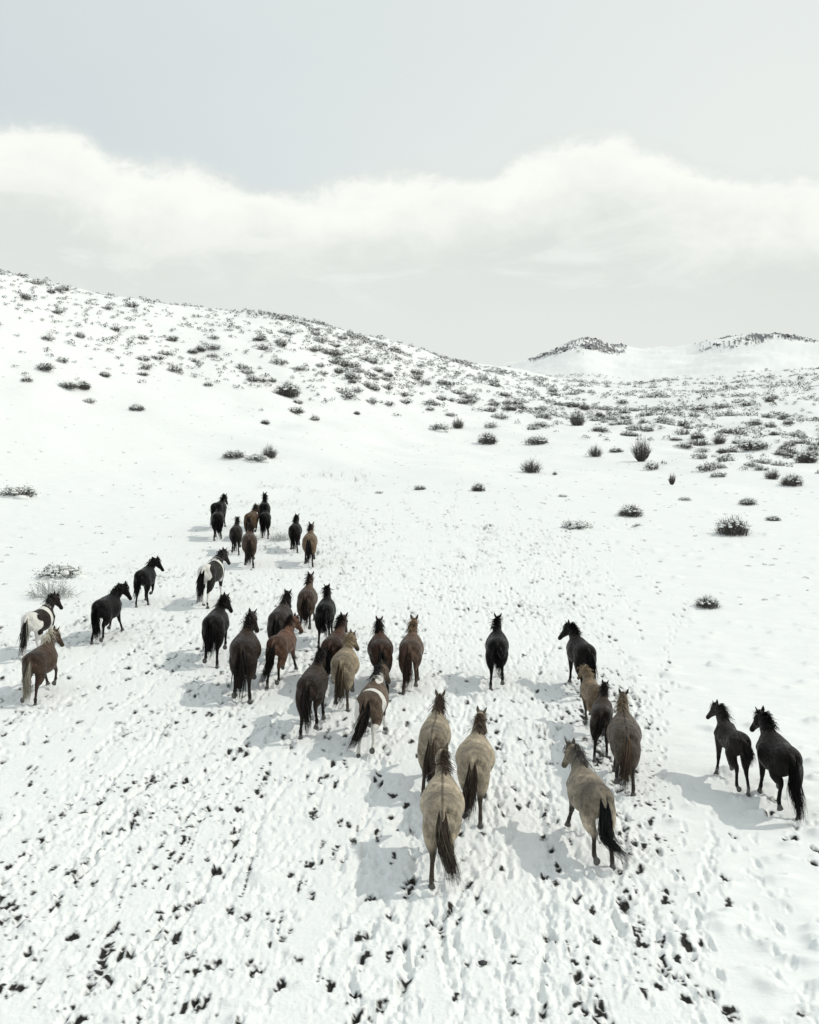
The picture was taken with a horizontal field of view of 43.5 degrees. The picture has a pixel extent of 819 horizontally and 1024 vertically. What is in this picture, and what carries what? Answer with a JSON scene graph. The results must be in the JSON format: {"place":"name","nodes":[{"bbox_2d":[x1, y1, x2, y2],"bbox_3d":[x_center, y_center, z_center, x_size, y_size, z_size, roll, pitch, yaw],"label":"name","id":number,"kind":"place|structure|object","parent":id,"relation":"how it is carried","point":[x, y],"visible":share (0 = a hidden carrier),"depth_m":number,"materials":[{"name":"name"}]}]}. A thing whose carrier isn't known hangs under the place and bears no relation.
{"place":"outdoors","nodes":[
{"label":"outdoors","id":0,"kind":"place"},
{"bbox_2d":[0,424,818,1023],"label":"snow field","id":1,"kind":"structure","parent":0,"point":[158,782],"depth_m":19.80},
{"bbox_2d":[0,485,40,499],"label":"bush","id":2,"kind":"object","parent":1,"relation":"on","point":[22,495],"visible":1,"depth_m":58.20,"materials":[{"name":"white plant"}]},
{"bbox_2d":[15,590,62,658],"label":"horse","id":3,"kind":"object","parent":1,"relation":"on","point":[39,621],"visible":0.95,"depth_m":27.08},
{"bbox_2d":[20,625,63,705],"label":"horse","id":4,"kind":"object","parent":1,"relation":"on","point":[40,662],"visible":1,"depth_m":23.38},
{"bbox_2d":[20,577,83,598],"bbox_3d":[-12.010,2.534,34.631,2.198,0.836,1.726,-1,7,-6],"label":"bush","id":5,"kind":"object","parent":1,"relation":"on","point":[61,592],"visible":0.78,"depth_m":34.56,"materials":[{"name":"grey plant"}]},
{"bbox_2d":[32,562,86,579],"bbox_3d":[-13.032,2.225,38.098,1.769,0.889,1.716,7,10,43],"label":"bush","id":6,"kind":"object","parent":1,"relation":"on","point":[49,573],"visible":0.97,"depth_m":37.95,"materials":[{"name":"white plant"}]},
{"bbox_2d":[90,581,131,643],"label":"horse","id":7,"kind":"object","parent":1,"relation":"on","point":[107,608],"visible":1,"depth_m":28.78},
{"bbox_2d":[132,556,163,607],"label":"horse","id":8,"kind":"object","parent":1,"relation":"on","point":[145,577],"visible":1,"depth_m":33.30},
{"bbox_2d":[195,547,230,608],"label":"horse","id":9,"kind":"object","parent":1,"relation":"on","point":[210,573],"visible":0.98,"depth_m":33.04},
{"bbox_2d":[201,592,232,668],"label":"horse","id":10,"kind":"object","parent":1,"relation":"on","point":[215,624],"visible":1,"depth_m":26.32},
{"bbox_2d":[211,503,224,540],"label":"horse","id":11,"kind":"object","parent":1,"relation":"on","point":[217,519],"visible":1,"depth_m":46.69},
{"bbox_2d":[210,493,227,526],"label":"horse","id":12,"kind":"object","parent":1,"relation":"on","point":[223,501],"visible":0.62,"depth_m":50.52},
{"bbox_2d":[229,516,242,554],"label":"horse","id":13,"kind":"object","parent":1,"relation":"on","point":[235,533],"visible":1,"depth_m":42.96},
{"bbox_2d":[229,607,260,703],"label":"horse","id":14,"kind":"object","parent":1,"relation":"on","point":[245,650],"visible":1,"depth_m":23.50},
{"bbox_2d":[241,522,256,567],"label":"horse","id":15,"kind":"object","parent":1,"relation":"on","point":[249,543],"visible":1,"depth_m":39.93},
{"bbox_2d":[244,503,259,532],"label":"horse","id":16,"kind":"object","parent":1,"relation":"on","point":[252,516],"visible":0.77,"depth_m":46.87},
{"bbox_2d":[243,451,270,462],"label":"bush","id":17,"kind":"object","parent":1,"relation":"on","point":[260,458],"visible":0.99,"depth_m":77.82,"materials":[{"name":"white plant"}]},
{"bbox_2d":[258,492,270,528],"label":"horse","id":18,"kind":"object","parent":1,"relation":"on","point":[264,500],"visible":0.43,"depth_m":50.46},
{"bbox_2d":[259,504,270,538],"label":"horse","id":19,"kind":"object","parent":1,"relation":"on","point":[265,520],"visible":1,"depth_m":47.15},
{"bbox_2d":[268,531,288,541],"bbox_3d":[-5.904,1.085,46.763,1.245,0.536,1.586,0,7,4],"label":"bush","id":20,"kind":"object","parent":1,"relation":"on","point":[279,538],"visible":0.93,"depth_m":46.70,"materials":[{"name":"grey plant"}]},
{"bbox_2d":[267,589,293,637],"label":"horse","id":21,"kind":"object","parent":1,"relation":"on","point":[280,613],"visible":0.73,"depth_m":26.86},
{"bbox_2d":[259,613,303,688],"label":"horse","id":22,"kind":"object","parent":1,"relation":"on","point":[281,644],"visible":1,"depth_m":24.62},
{"bbox_2d":[288,513,301,552],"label":"horse","id":23,"kind":"object","parent":1,"relation":"on","point":[295,531],"visible":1,"depth_m":43.44},
{"bbox_2d":[297,571,317,632],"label":"horse","id":24,"kind":"object","parent":1,"relation":"on","point":[307,598],"visible":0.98,"depth_m":29.94},
{"bbox_2d":[302,522,317,566],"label":"horse","id":25,"kind":"object","parent":1,"relation":"on","point":[309,542],"visible":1,"depth_m":40.16},
{"bbox_2d":[295,645,327,739],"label":"horse","id":26,"kind":"object","parent":1,"relation":"on","point":[312,684],"visible":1,"depth_m":21.06},
{"bbox_2d":[314,583,335,645],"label":"horse","id":27,"kind":"object","parent":1,"relation":"on","point":[325,612],"visible":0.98,"depth_m":28.19},
{"bbox_2d":[321,612,348,692],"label":"horse","id":28,"kind":"object","parent":1,"relation":"on","point":[333,642],"visible":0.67,"depth_m":24.27},
{"bbox_2d":[330,629,359,711],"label":"horse","id":29,"kind":"object","parent":1,"relation":"on","point":[345,664],"visible":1,"depth_m":22.80},
{"bbox_2d":[344,659,390,756],"bbox_3d":[-0.727,3.963,20.804,0.645,1.519,2.230,2,8,13],"label":"horse","id":30,"kind":"object","parent":1,"relation":"on","point":[372,702],"visible":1,"depth_m":20.14},
{"bbox_2d":[367,616,393,693],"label":"horse","id":31,"kind":"object","parent":1,"relation":"on","point":[380,646],"visible":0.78,"depth_m":24.15},
{"bbox_2d":[398,614,423,694],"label":"horse","id":32,"kind":"object","parent":1,"relation":"on","point":[411,647],"visible":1,"depth_m":24.11},
{"bbox_2d":[417,689,450,794],"bbox_3d":[0.469,4.217,18.755,0.582,1.478,2.158,1,7,6],"label":"horse","id":33,"kind":"object","parent":1,"relation":"on","point":[435,729],"visible":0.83,"depth_m":18.11},
{"bbox_2d":[420,743,464,888],"bbox_3d":[0.500,4.596,15.648,0.689,1.559,2.259,0,7,2],"label":"horse","id":34,"kind":"object","parent":1,"relation":"on","point":[442,804],"visible":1,"depth_m":14.96},
{"bbox_2d":[455,706,495,826],"bbox_3d":[1.129,4.352,17.627,0.690,1.527,2.156,1,7,7],"label":"horse","id":35,"kind":"object","parent":1,"relation":"on","point":[475,757],"visible":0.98,"depth_m":16.98},
{"bbox_2d":[470,483,484,491],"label":"bush","id":36,"kind":"object","parent":1,"relation":"on","point":[476,487],"visible":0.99,"depth_m":66.50,"materials":[{"name":"grey plant"}]},
{"bbox_2d":[485,613,508,690],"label":"horse","id":37,"kind":"object","parent":1,"relation":"on","point":[496,648],"visible":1,"depth_m":24.37},
{"bbox_2d":[560,516,594,529],"bbox_3d":[8.243,0.638,50.672,1.815,0.716,2.152,4,8,25],"label":"bush","id":38,"kind":"object","parent":1,"relation":"on","point":[577,525],"visible":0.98,"depth_m":50.30,"materials":[{"name":"white plant"}]},
{"bbox_2d":[558,619,598,697],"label":"horse","id":39,"kind":"object","parent":1,"relation":"on","point":[580,650],"visible":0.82,"depth_m":24.09},
{"bbox_2d":[577,663,602,733],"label":"horse","id":40,"kind":"object","parent":1,"relation":"on","point":[589,685],"visible":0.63,"depth_m":21.70},
{"bbox_2d":[560,738,632,868],"bbox_3d":[2.809,4.586,16.188,0.663,1.470,2.221,-2,8,-16],"label":"horse","id":41,"kind":"object","parent":1,"relation":"on","point":[590,796],"visible":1,"depth_m":15.58},
{"bbox_2d":[589,679,612,761],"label":"horse","id":42,"kind":"object","parent":1,"relation":"on","point":[601,712],"visible":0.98,"depth_m":19.78},
{"bbox_2d":[606,688,641,796],"bbox_3d":[3.946,4.214,18.904,0.639,1.474,2.137,1,7,9],"label":"horse","id":43,"kind":"object","parent":1,"relation":"on","point":[624,734],"visible":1,"depth_m":18.24},
{"bbox_2d":[617,501,645,517],"bbox_3d":[11.910,-0.141,55.103,1.628,0.850,1.940,-1,7,-4],"label":"bush","id":44,"kind":"object","parent":1,"relation":"on","point":[631,511],"visible":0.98,"depth_m":54.91,"materials":[{"name":"grey plant"}]},
{"bbox_2d":[667,473,675,484],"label":"bush","id":45,"kind":"object","parent":1,"relation":"on","point":[671,480],"visible":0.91,"depth_m":70.78,"materials":[{"name":"grey plant"}]},
{"bbox_2d":[694,593,722,608],"bbox_3d":[9.603,2.849,33.109,1.015,0.522,1.122,1,7,9],"label":"bush","id":46,"kind":"object","parent":1,"relation":"on","point":[709,602],"visible":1,"depth_m":32.96,"materials":[{"name":"grey plant"}]},
{"bbox_2d":[706,700,756,795],"bbox_3d":[5.851,4.290,18.704,0.461,1.356,1.746,0,7,-3],"label":"horse","id":47,"kind":"object","parent":1,"relation":"on","point":[732,740],"visible":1,"depth_m":18.28},
{"bbox_2d":[714,513,751,535],"bbox_3d":[15.320,0.551,48.599,2.078,1.185,2.296,4,8,27],"label":"bush","id":48,"kind":"object","parent":1,"relation":"on","point":[734,527],"visible":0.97,"depth_m":48.28,"materials":[{"name":"grey plant"}]},
{"bbox_2d":[738,497,757,505],"bbox_3d":[19.993,-0.656,60.608,1.302,0.548,1.536,5,9,34],"label":"bush","id":49,"kind":"object","parent":1,"relation":"on","point":[750,501],"visible":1,"depth_m":60.42,"materials":[{"name":"grey plant"}]},
{"bbox_2d":[764,516,780,520],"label":"bush","id":50,"kind":"object","parent":1,"relation":"on","point":[774,518],"visible":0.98,"depth_m":53.60,"materials":[{"name":"grey plant"}]},
{"bbox_2d":[749,706,807,824],"bbox_3d":[6.372,4.371,17.855,0.610,1.504,2.147,0,7,1],"label":"horse","id":51,"kind":"object","parent":1,"relation":"on","point":[779,756],"visible":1,"depth_m":17.27},
{"bbox_2d":[780,473,803,486],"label":"bush","id":52,"kind":"object","parent":1,"relation":"on","point":[789,480],"visible":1,"depth_m":70.79,"materials":[{"name":"grey plant"}]},
{"bbox_2d":[0,271,818,480],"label":"snowy hillside","id":53,"kind":"structure","parent":0,"point":[43,401],"depth_m":109.65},
{"bbox_2d":[28,278,43,284],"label":"bush","id":54,"kind":"object","parent":53,"relation":"on","point":[37,280],"visible":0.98,"depth_m":128.71,"materials":[{"name":"grey plant"}]},
{"bbox_2d":[33,360,56,370],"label":"bush","id":55,"kind":"object","parent":53,"relation":"on","point":[47,366],"visible":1,"depth_m":89.03,"materials":[{"name":"grey plant"}]},
{"bbox_2d":[40,333,55,340],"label":"bush","id":56,"kind":"object","parent":53,"relation":"on","point":[49,338],"visible":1,"depth_m":100.32,"materials":[{"name":"grey plant"}]},
{"bbox_2d":[58,380,79,388],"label":"bush","id":57,"kind":"object","parent":53,"relation":"on","point":[70,385],"visible":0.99,"depth_m":87.45,"materials":[{"name":"grey plant"}]},
{"bbox_2d":[76,378,90,389],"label":"bush","id":58,"kind":"object","parent":53,"relation":"on","point":[84,385],"visible":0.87,"depth_m":89.05,"materials":[{"name":"grey plant"}]},
{"bbox_2d":[128,401,145,410],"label":"bush","id":59,"kind":"object","parent":53,"relation":"on","point":[134,407],"visible":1,"depth_m":87.43,"materials":[{"name":"grey plant"}]},
{"bbox_2d":[168,363,182,372],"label":"bush","id":60,"kind":"object","parent":53,"relation":"on","point":[173,368],"visible":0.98,"depth_m":109.23,"materials":[{"name":"grey plant"}]},
{"bbox_2d":[204,343,220,349],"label":"bush","id":61,"kind":"object","parent":53,"relation":"on","point":[212,346],"visible":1,"depth_m":125.13,"materials":[{"name":"grey plant"}]},
{"bbox_2d":[222,448,245,458],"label":"bush","id":62,"kind":"object","parent":53,"relation":"on","point":[236,454],"visible":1,"depth_m":78.70,"materials":[{"name":"grey plant"}]},
{"bbox_2d":[234,363,249,369],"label":"bush","id":63,"kind":"object","parent":53,"relation":"on","point":[242,365],"visible":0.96,"depth_m":120.44,"materials":[{"name":"grey plant"}]},
{"bbox_2d":[239,367,255,373],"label":"bush","id":64,"kind":"object","parent":53,"relation":"on","point":[243,370],"visible":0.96,"depth_m":118.97,"materials":[{"name":"grey plant"}]},
{"bbox_2d":[246,373,258,381],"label":"bush","id":65,"kind":"object","parent":53,"relation":"on","point":[251,378],"visible":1,"depth_m":115.22,"materials":[{"name":"grey plant"}]},
{"bbox_2d":[256,343,270,350],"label":"bush","id":66,"kind":"object","parent":53,"relation":"on","point":[261,346],"visible":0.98,"depth_m":130.34,"materials":[{"name":"grey plant"}]},
{"bbox_2d":[258,444,278,458],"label":"bush","id":67,"kind":"object","parent":53,"relation":"on","point":[269,453],"visible":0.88,"depth_m":79.93,"materials":[{"name":"grey plant"}]},
{"bbox_2d":[269,357,289,364],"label":"bush","id":68,"kind":"object","parent":53,"relation":"on","point":[282,362],"visible":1,"depth_m":126.30,"materials":[{"name":"grey plant"}]},
{"bbox_2d":[274,380,302,397],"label":"bush","id":69,"kind":"object","parent":53,"relation":"on","point":[286,391],"visible":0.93,"depth_m":112.74,"materials":[{"name":"grey plant"}]},
{"bbox_2d":[287,406,304,413],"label":"bush","id":70,"kind":"object","parent":53,"relation":"on","point":[299,411],"visible":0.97,"depth_m":103.93,"materials":[{"name":"grey plant"}]},
{"bbox_2d":[333,367,343,373],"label":"bush","id":71,"kind":"object","parent":53,"relation":"on","point":[339,370],"visible":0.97,"depth_m":132.92,"materials":[{"name":"grey plant"}]},
{"bbox_2d":[337,387,352,393],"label":"bush","id":72,"kind":"object","parent":53,"relation":"on","point":[341,389],"visible":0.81,"depth_m":123.83,"materials":[{"name":"grey plant"}]},
{"bbox_2d":[341,391,356,398],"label":"bush","id":73,"kind":"object","parent":53,"relation":"on","point":[349,395],"visible":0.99,"depth_m":121.65,"materials":[{"name":"grey plant"}]},
{"bbox_2d":[0,268,818,604],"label":"scrub","id":74,"kind":"object","parent":53,"relation":"on","point":[536,378],"visible":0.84,"depth_m":163.61,"materials":[{"name":"grey plant"}]},
{"bbox_2d":[429,422,452,431],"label":"bush","id":75,"kind":"object","parent":53,"relation":"on","point":[438,427],"visible":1,"depth_m":117.15,"materials":[{"name":"plant"}]},
{"bbox_2d":[450,416,464,428],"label":"bush","id":76,"kind":"object","parent":53,"relation":"on","point":[457,425],"visible":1,"depth_m":122.73,"materials":[{"name":"grey plant"}]},
{"bbox_2d":[476,431,498,444],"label":"bush","id":77,"kind":"object","parent":53,"relation":"on","point":[485,438],"visible":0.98,"depth_m":109.29,"materials":[{"name":"grey plant"}]},
{"bbox_2d":[484,421,497,428],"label":"bush","id":78,"kind":"object","parent":53,"relation":"on","point":[490,424],"visible":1,"depth_m":123.32,"materials":[{"name":"grey plant"}]},
{"bbox_2d":[491,412,510,418],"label":"bush","id":79,"kind":"object","parent":53,"relation":"on","point":[501,415],"visible":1,"depth_m":142.09,"materials":[{"name":"grey plant"}]},
{"bbox_2d":[519,457,541,473],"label":"bush","id":80,"kind":"object","parent":53,"relation":"on","point":[529,467],"visible":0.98,"depth_m":80.91,"materials":[{"name":"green plant"}]},
{"bbox_2d":[520,434,549,444],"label":"bush","id":81,"kind":"object","parent":53,"relation":"on","point":[531,440],"visible":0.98,"depth_m":111.39,"materials":[{"name":"grey plant"}]},
{"bbox_2d":[529,421,547,427],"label":"bush","id":82,"kind":"object","parent":53,"relation":"on","point":[539,424],"visible":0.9,"depth_m":134.51,"materials":[{"name":"grey plant"}]},
{"bbox_2d":[568,411,586,425],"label":"bush","id":83,"kind":"object","parent":53,"relation":"on","point":[577,422],"visible":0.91,"depth_m":143.01,"materials":[{"name":"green plant"}]},
{"bbox_2d":[586,444,602,456],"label":"bush","id":84,"kind":"object","parent":53,"relation":"on","point":[596,453],"visible":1,"depth_m":96.34,"materials":[{"name":"grey plant"}]},
{"bbox_2d":[591,425,608,431],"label":"bush","id":85,"kind":"object","parent":53,"relation":"on","point":[599,429],"visible":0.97,"depth_m":123.93,"materials":[{"name":"grey plant"}]},
{"bbox_2d":[609,447,623,452],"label":"bush","id":86,"kind":"object","parent":53,"relation":"on","point":[617,450],"visible":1,"depth_m":105.40,"materials":[{"name":"grey plant"}]},
{"bbox_2d":[630,435,654,461],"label":"bush","id":87,"kind":"object","parent":53,"relation":"on","point":[643,454],"visible":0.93,"depth_m":93.17,"materials":[{"name":"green plant"}]},
{"bbox_2d":[643,460,659,470],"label":"bush","id":88,"kind":"object","parent":53,"relation":"on","point":[650,467],"visible":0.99,"depth_m":85.98,"materials":[{"name":"grey plant"}]},
{"bbox_2d":[676,428,690,434],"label":"bush","id":89,"kind":"object","parent":53,"relation":"on","point":[685,433],"visible":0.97,"depth_m":123.50,"materials":[{"name":"grey plant"}]},
{"bbox_2d":[674,442,694,448],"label":"bush","id":90,"kind":"object","parent":53,"relation":"on","point":[688,446],"visible":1,"depth_m":111.33,"materials":[{"name":"grey plant"}]},
{"bbox_2d":[690,430,705,439],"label":"bush","id":91,"kind":"object","parent":53,"relation":"on","point":[695,434],"visible":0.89,"depth_m":118.77,"materials":[{"name":"grey plant"}]},
{"bbox_2d":[687,435,710,445],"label":"bush","id":92,"kind":"object","parent":53,"relation":"on","point":[696,443],"visible":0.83,"depth_m":114.42,"materials":[{"name":"grey plant"}]},
{"bbox_2d":[695,447,709,452],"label":"bush","id":93,"kind":"object","parent":53,"relation":"on","point":[702,449],"visible":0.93,"depth_m":109.05,"materials":[{"name":"grey plant"}]},
{"bbox_2d":[696,460,715,471],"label":"bush","id":94,"kind":"object","parent":53,"relation":"on","point":[706,466],"visible":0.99,"depth_m":81.68,"materials":[{"name":"grey plant"}]},
{"bbox_2d":[707,461,727,468],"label":"bush","id":95,"kind":"object","parent":53,"relation":"on","point":[719,465],"visible":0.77,"depth_m":82.49,"materials":[{"name":"grey plant"}]},
{"bbox_2d":[710,471,726,476],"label":"bush","id":96,"kind":"object","parent":53,"relation":"on","point":[719,474],"visible":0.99,"depth_m":77.44,"materials":[{"name":"grey plant"}]},
{"bbox_2d":[710,433,727,443],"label":"bush","id":97,"kind":"object","parent":53,"relation":"on","point":[718,438],"visible":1,"depth_m":114.11,"materials":[{"name":"grey plant"}]},
{"bbox_2d":[717,448,732,453],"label":"bush","id":98,"kind":"object","parent":53,"relation":"on","point":[724,451],"visible":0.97,"depth_m":98.50,"materials":[{"name":"grey plant"}]},
{"bbox_2d":[715,452,737,461],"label":"bush","id":99,"kind":"object","parent":53,"relation":"on","point":[723,458],"visible":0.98,"depth_m":86.84,"materials":[{"name":"grey plant"}]},
{"bbox_2d":[743,460,757,466],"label":"bush","id":100,"kind":"object","parent":53,"relation":"on","point":[750,464],"visible":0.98,"depth_m":83.02,"materials":[{"name":"grey plant"}]},
{"bbox_2d":[734,437,771,450],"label":"bush","id":101,"kind":"object","parent":53,"relation":"on","point":[752,444],"visible":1,"depth_m":108.33,"materials":[{"name":"grey plant"}]},
{"bbox_2d":[744,418,762,425],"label":"bush","id":102,"kind":"object","parent":53,"relation":"on","point":[755,422],"visible":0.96,"depth_m":138.76,"materials":[{"name":"grey plant"}]},
{"bbox_2d":[752,464,768,470],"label":"bush","id":103,"kind":"object","parent":53,"relation":"on","point":[760,467],"visible":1,"depth_m":81.20,"materials":[{"name":"grey plant"}]},
{"bbox_2d":[750,456,771,464],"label":"bush","id":104,"kind":"object","parent":53,"relation":"on","point":[760,460],"visible":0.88,"depth_m":86.16,"materials":[{"name":"grey plant"}]},
{"bbox_2d":[763,469,780,479],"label":"bush","id":105,"kind":"object","parent":53,"relation":"on","point":[773,475],"visible":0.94,"depth_m":75.38,"materials":[{"name":"grey plant"}]},
{"bbox_2d":[778,445,798,454],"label":"bush","id":106,"kind":"object","parent":53,"relation":"on","point":[793,451],"visible":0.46,"depth_m":105.54,"materials":[{"name":"grey plant"}]},
{"bbox_2d":[783,439,796,446],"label":"bush","id":107,"kind":"object","parent":53,"relation":"on","point":[786,442],"visible":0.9,"depth_m":108.90,"materials":[{"name":"grey plant"}]},
{"bbox_2d":[793,447,818,462],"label":"bush","id":108,"kind":"object","parent":53,"relation":"on","point":[804,457],"visible":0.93,"depth_m":88.93,"materials":[{"name":"grey plant"}]},
{"bbox_2d":[0,0,818,365],"label":"sky","id":109,"kind":"structure","parent":0,"point":[487,182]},
{"bbox_2d":[497,333,818,382],"bbox_3d":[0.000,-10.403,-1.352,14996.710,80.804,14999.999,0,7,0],"label":"distant hills","id":110,"kind":"structure","parent":0,"point":[774,352],"depth_m":986.00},
{"bbox_2d":[529,332,814,358],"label":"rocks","id":111,"kind":"object","parent":110,"relation":"on","point":[787,335],"visible":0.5,"depth_m":1074.44,"materials":[{"name":"stone"}]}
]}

